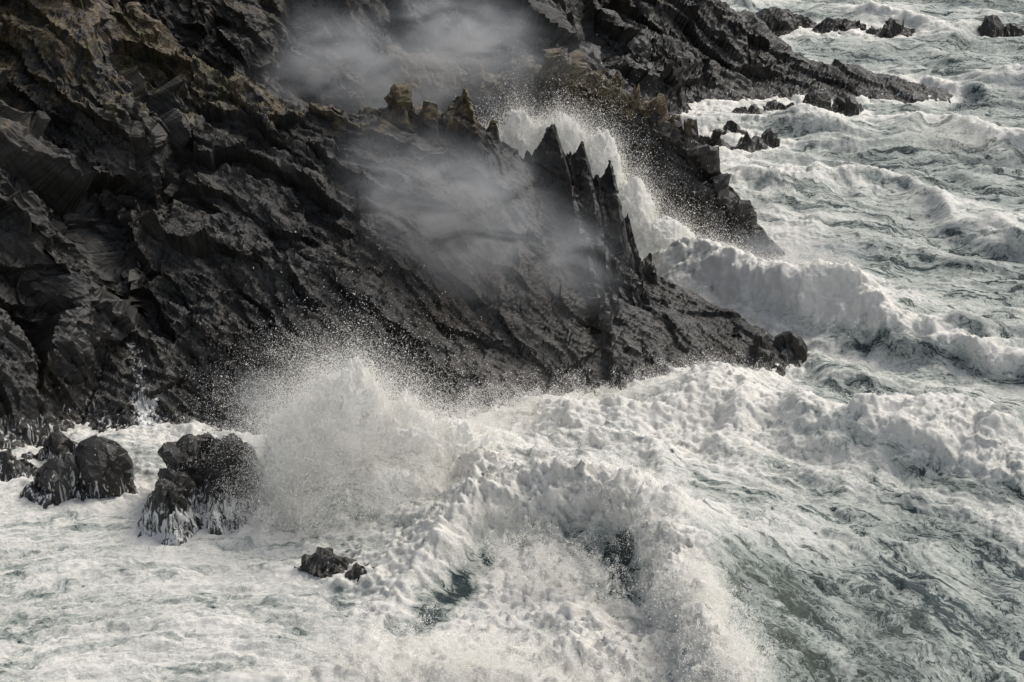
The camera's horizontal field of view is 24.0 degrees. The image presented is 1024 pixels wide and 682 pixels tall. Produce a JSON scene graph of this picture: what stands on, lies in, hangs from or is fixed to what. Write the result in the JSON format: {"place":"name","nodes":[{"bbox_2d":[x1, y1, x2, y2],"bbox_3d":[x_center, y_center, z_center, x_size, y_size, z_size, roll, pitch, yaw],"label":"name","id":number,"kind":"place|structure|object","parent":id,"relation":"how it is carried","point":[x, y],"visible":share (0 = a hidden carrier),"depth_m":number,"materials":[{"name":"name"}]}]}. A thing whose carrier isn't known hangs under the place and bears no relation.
{"place":"outdoors","nodes":[
{"label":"outdoors","id":0,"kind":"place"},
{"bbox_2d":[0,0,691,449],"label":"sea cliff","id":1,"kind":"structure","parent":0,"point":[96,148],"depth_m":174.46,"materials":[{"name":"stone"}]},
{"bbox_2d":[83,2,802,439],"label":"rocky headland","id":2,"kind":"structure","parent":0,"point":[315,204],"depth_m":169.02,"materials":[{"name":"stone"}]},
{"bbox_2d":[731,326,807,363],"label":"sea rock","id":3,"kind":"object","parent":2,"relation":"on","point":[795,347],"visible":1,"depth_m":170.61,"materials":[{"name":"stone"}]},
{"bbox_2d":[0,0,1023,681],"bbox_3d":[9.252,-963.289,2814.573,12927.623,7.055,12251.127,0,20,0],"label":"sea","id":4,"kind":"structure","parent":0,"point":[892,554],"depth_m":145.43,"materials":[{"name":"liquid"}]},
{"bbox_2d":[0,432,137,508],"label":"sea rock","id":5,"kind":"object","parent":4,"relation":"in","point":[63,473],"visible":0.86,"depth_m":148.84,"materials":[{"name":"stone"}]},
{"bbox_2d":[137,433,269,545],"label":"sea rock","id":6,"kind":"object","parent":4,"relation":"in","point":[178,516],"visible":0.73,"depth_m":145.17,"materials":[{"name":"stone"}]},
{"bbox_2d":[294,546,373,581],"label":"sea rock","id":7,"kind":"object","parent":4,"relation":"in","point":[325,562],"visible":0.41,"depth_m":137.98,"materials":[{"name":"stone"}]},
{"bbox_2d":[89,231,594,592],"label":"wave splash","id":8,"kind":"object","parent":4,"relation":"on","point":[350,415],"visible":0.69,"depth_m":145.18,"materials":[{"name":"liquid"}]},
{"bbox_2d":[3,0,1023,681],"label":"breaker spray","id":9,"kind":"object","parent":4,"relation":"on","point":[685,580],"visible":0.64,"depth_m":128.26,"materials":[{"name":"white liquid"}]},
{"bbox_2d":[418,24,772,273],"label":"wave splash","id":10,"kind":"object","parent":4,"relation":"on","point":[521,132],"visible":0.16,"depth_m":189.71,"materials":[{"name":"liquid"}]},
{"bbox_2d":[420,347,798,447],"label":"wave splash","id":11,"kind":"object","parent":4,"relation":"on","point":[532,402],"visible":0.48,"depth_m":160.43,"materials":[{"name":"white liquid"}]},
{"bbox_2d":[699,120,779,152],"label":"sea rock","id":12,"kind":"object","parent":4,"relation":"in","point":[747,142],"visible":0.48,"depth_m":225.84,"materials":[{"name":"stone"}]},
{"bbox_2d":[659,238,888,333],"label":"wave splash","id":13,"kind":"object","parent":4,"relation":"on","point":[743,299],"visible":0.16,"depth_m":182.03,"materials":[{"name":"white liquid"}]},
{"bbox_2d":[731,89,863,116],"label":"sea rock","id":14,"kind":"object","parent":4,"relation":"in","point":[848,104],"visible":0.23,"depth_m":236.32,"materials":[{"name":"stone"}]},
{"bbox_2d":[756,7,915,37],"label":"sea rock","id":15,"kind":"object","parent":4,"relation":"in","point":[779,22],"visible":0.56,"depth_m":270.11,"materials":[{"name":"stone"}]},
{"bbox_2d":[978,15,1023,37],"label":"sea rock","id":16,"kind":"object","parent":4,"relation":"in","point":[991,26],"visible":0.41,"depth_m":266.62,"materials":[{"name":"stone"}]},
{"bbox_2d":[386,44,786,260],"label":"jagged rock ridge","id":17,"kind":"structure","parent":0,"point":[424,73],"depth_m":197.81,"materials":[{"name":"stone"}]},
{"bbox_2d":[600,0,952,103],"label":"distant headland","id":18,"kind":"structure","parent":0,"point":[718,49],"depth_m":244.61,"materials":[{"name":"stone"}]}
]}

